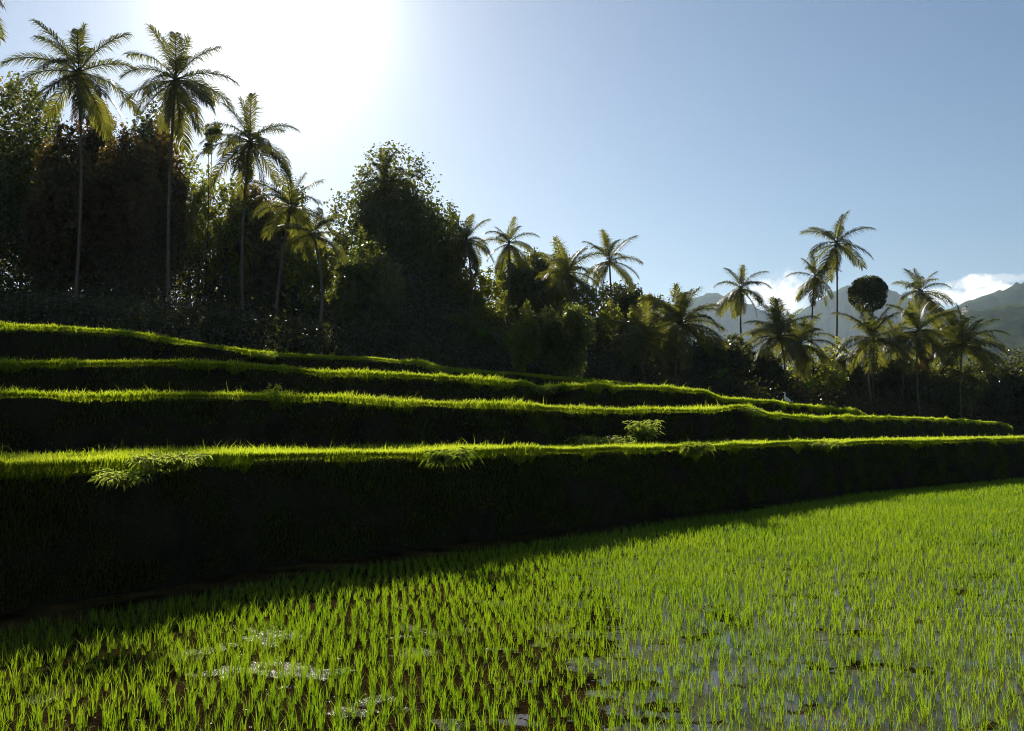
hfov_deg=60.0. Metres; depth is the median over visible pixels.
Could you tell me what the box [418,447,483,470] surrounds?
weed clump
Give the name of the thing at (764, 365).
forest tree
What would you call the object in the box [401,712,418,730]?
rice seedling
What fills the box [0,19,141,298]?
coconut palm
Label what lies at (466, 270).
forest tree
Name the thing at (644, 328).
coconut palm
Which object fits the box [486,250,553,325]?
forest tree
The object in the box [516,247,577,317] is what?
forest tree
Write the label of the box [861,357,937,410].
forest tree
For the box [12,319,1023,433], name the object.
hillside
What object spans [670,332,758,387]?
forest tree
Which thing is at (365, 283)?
forest tree
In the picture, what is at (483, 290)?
forest tree
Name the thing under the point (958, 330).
coconut palm
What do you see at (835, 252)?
coconut palm
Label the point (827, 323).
mountain
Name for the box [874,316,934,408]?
coconut palm
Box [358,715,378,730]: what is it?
rice seedling
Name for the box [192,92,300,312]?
coconut palm
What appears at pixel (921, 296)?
coconut palm
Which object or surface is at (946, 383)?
forest tree
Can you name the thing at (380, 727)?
rice seedling
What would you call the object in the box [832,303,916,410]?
coconut palm
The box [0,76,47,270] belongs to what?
forest tree
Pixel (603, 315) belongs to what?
forest tree
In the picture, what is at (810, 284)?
coconut palm
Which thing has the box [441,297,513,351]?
coconut palm
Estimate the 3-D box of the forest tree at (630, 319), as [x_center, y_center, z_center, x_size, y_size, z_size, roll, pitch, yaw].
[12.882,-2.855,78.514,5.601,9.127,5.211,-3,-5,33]
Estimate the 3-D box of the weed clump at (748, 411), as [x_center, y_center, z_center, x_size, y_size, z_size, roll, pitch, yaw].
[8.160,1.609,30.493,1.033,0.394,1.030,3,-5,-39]
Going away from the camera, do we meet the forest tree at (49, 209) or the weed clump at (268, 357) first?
the weed clump at (268, 357)
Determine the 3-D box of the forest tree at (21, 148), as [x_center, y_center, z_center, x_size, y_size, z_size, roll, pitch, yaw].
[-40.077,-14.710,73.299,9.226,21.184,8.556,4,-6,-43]
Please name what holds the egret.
on the terrace at (69, 375)
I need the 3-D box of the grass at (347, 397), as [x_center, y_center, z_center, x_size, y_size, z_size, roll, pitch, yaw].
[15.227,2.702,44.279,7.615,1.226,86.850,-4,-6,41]
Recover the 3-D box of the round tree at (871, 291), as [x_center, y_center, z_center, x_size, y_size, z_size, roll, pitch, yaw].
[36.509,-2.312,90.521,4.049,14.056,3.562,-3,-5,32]
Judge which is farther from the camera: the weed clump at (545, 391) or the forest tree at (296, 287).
the forest tree at (296, 287)
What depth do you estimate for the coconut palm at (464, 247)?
72.62 m
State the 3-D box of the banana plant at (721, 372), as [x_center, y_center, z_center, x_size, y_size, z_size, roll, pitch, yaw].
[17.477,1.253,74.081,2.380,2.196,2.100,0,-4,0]
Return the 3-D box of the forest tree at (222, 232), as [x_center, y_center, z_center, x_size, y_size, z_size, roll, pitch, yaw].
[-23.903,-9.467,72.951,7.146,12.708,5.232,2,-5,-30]
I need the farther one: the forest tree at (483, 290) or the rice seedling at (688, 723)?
the forest tree at (483, 290)
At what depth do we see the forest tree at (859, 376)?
92.11 m
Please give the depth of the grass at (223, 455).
15.78 m
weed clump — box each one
[87,467,169,490]
[125,452,212,473]
[252,353,278,360]
[264,383,282,396]
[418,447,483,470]
[438,366,455,375]
[532,385,560,398]
[564,434,636,444]
[675,441,715,457]
[738,407,762,417]
[803,441,846,451]
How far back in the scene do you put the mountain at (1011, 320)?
1346.95 m
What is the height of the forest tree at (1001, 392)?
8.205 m
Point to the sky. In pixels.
(711, 133)
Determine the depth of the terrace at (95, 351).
29.34 m
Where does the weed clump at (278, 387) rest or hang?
on the terrace at (38, 415)
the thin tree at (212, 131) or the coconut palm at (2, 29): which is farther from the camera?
the thin tree at (212, 131)
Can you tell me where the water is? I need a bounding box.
[0,476,1023,730]
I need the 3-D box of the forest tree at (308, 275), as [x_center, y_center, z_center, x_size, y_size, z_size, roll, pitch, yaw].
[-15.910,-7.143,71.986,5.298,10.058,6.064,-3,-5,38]
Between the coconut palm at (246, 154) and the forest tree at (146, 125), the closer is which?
the coconut palm at (246, 154)
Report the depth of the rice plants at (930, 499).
9.18 m
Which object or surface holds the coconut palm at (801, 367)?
on the hillside
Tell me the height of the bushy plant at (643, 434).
0.749 m
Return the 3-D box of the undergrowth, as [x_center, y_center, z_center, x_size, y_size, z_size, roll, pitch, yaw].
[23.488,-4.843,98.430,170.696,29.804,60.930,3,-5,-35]
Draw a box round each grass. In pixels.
[0,320,679,387]
[0,357,867,415]
[0,383,1013,430]
[0,433,1023,485]
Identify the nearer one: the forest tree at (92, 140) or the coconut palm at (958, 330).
the forest tree at (92, 140)
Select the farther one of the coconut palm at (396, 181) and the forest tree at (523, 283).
the forest tree at (523, 283)
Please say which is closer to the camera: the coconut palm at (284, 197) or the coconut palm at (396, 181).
the coconut palm at (284, 197)
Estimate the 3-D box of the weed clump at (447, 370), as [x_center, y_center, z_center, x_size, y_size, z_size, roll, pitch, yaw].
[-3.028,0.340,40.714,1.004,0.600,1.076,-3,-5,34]
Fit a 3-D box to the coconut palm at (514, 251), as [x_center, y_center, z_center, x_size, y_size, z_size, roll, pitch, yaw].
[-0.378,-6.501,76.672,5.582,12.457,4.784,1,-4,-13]
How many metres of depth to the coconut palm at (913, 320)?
91.06 m
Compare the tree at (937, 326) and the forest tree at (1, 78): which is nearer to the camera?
the forest tree at (1, 78)
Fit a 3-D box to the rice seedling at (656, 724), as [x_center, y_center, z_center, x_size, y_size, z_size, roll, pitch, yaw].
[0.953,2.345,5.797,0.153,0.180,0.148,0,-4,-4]
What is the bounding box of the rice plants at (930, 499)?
[0,477,1023,730]
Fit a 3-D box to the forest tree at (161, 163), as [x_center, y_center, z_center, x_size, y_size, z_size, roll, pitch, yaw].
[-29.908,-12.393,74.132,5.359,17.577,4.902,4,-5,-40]
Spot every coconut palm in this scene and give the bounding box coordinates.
[0,0,8,44]
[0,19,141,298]
[117,24,240,306]
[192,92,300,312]
[245,164,335,316]
[274,206,348,337]
[346,148,423,259]
[430,213,494,315]
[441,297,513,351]
[482,216,539,328]
[531,235,604,306]
[581,229,642,351]
[605,301,682,383]
[638,282,729,386]
[712,264,772,347]
[739,296,825,390]
[772,311,840,395]
[785,254,841,354]
[799,211,876,398]
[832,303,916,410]
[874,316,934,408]
[882,301,963,416]
[892,268,954,354]
[913,303,1011,418]
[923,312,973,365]
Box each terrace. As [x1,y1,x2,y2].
[0,327,630,386]
[0,365,861,416]
[0,396,1013,454]
[0,434,1023,611]
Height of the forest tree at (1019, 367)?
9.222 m
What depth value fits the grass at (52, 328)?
33.05 m
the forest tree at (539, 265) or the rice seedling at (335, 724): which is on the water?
the rice seedling at (335, 724)
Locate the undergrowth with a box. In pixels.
[0,150,1023,433]
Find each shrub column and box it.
[506,299,541,373]
[534,298,598,378]
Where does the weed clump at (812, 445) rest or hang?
on the terrace at (144, 543)
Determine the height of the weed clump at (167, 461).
0.301 m
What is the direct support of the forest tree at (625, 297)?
on the hillside
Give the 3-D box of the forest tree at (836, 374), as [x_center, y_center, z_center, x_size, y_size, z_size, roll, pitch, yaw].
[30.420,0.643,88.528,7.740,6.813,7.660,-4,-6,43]
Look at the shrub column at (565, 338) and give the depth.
51.35 m
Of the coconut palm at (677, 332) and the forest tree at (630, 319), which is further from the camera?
the forest tree at (630, 319)
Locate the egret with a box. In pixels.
[783,392,791,403]
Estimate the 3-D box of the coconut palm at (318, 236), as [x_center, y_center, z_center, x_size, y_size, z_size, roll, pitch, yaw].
[-11.923,-5.434,52.499,4.748,8.968,4.464,0,-4,0]
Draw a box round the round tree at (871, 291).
[847,275,888,401]
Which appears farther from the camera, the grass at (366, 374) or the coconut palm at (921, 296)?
the coconut palm at (921, 296)
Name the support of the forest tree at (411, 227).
on the hillside
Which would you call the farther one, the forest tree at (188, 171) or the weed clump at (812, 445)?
the forest tree at (188, 171)
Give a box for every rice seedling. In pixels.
[103,717,125,730]
[332,715,342,730]
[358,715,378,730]
[375,716,388,730]
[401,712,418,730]
[650,713,664,730]
[679,708,694,730]
[820,716,834,730]
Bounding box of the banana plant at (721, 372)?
[710,368,735,389]
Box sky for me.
[0,0,1023,316]
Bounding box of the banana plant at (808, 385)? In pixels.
[794,380,818,402]
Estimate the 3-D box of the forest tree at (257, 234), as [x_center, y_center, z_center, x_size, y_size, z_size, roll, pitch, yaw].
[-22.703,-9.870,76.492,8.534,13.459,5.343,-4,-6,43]
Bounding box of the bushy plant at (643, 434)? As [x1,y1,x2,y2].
[622,419,665,443]
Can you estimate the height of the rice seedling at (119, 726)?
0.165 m
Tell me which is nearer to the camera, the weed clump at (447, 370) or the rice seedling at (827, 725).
the rice seedling at (827, 725)
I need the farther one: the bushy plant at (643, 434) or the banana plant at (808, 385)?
the banana plant at (808, 385)
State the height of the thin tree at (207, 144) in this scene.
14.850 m
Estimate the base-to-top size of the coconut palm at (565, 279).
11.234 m
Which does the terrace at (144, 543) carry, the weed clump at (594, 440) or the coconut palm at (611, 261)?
the weed clump at (594, 440)
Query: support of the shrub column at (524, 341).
on the terrace at (95, 351)
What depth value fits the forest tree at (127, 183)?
67.46 m
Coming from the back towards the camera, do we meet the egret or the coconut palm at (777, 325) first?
the coconut palm at (777, 325)
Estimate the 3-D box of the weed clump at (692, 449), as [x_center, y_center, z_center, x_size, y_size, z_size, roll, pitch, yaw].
[4.419,2.025,21.147,0.962,0.434,1.002,0,-4,0]
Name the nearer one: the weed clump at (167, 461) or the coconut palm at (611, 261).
the weed clump at (167, 461)
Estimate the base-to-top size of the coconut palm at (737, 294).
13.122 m
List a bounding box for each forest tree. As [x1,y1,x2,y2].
[0,66,64,298]
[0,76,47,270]
[18,116,106,298]
[66,97,118,185]
[67,118,163,303]
[112,98,176,297]
[135,111,190,300]
[150,140,230,302]
[177,174,262,318]
[211,175,290,312]
[259,178,318,311]
[281,214,352,318]
[323,140,463,327]
[324,226,406,342]
[409,200,473,333]
[444,263,515,330]
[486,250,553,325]
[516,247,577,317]
[549,285,625,361]
[600,280,675,351]
[625,287,687,370]
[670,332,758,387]
[734,350,796,393]
[785,336,853,397]
[819,350,886,404]
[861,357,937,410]
[921,361,991,415]
[962,351,1023,418]
[992,346,1023,419]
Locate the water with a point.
(20, 618)
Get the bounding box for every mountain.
[676,285,929,370]
[862,282,1023,365]
[895,303,1023,370]
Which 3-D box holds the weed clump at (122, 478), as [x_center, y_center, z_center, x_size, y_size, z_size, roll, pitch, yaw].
[-4.426,1.312,10.097,0.759,0.287,0.957,0,-4,0]
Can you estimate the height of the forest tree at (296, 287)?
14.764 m
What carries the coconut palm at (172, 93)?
on the hillside
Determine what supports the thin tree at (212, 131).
on the hillside
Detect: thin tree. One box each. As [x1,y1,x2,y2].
[203,142,213,301]
[204,118,222,227]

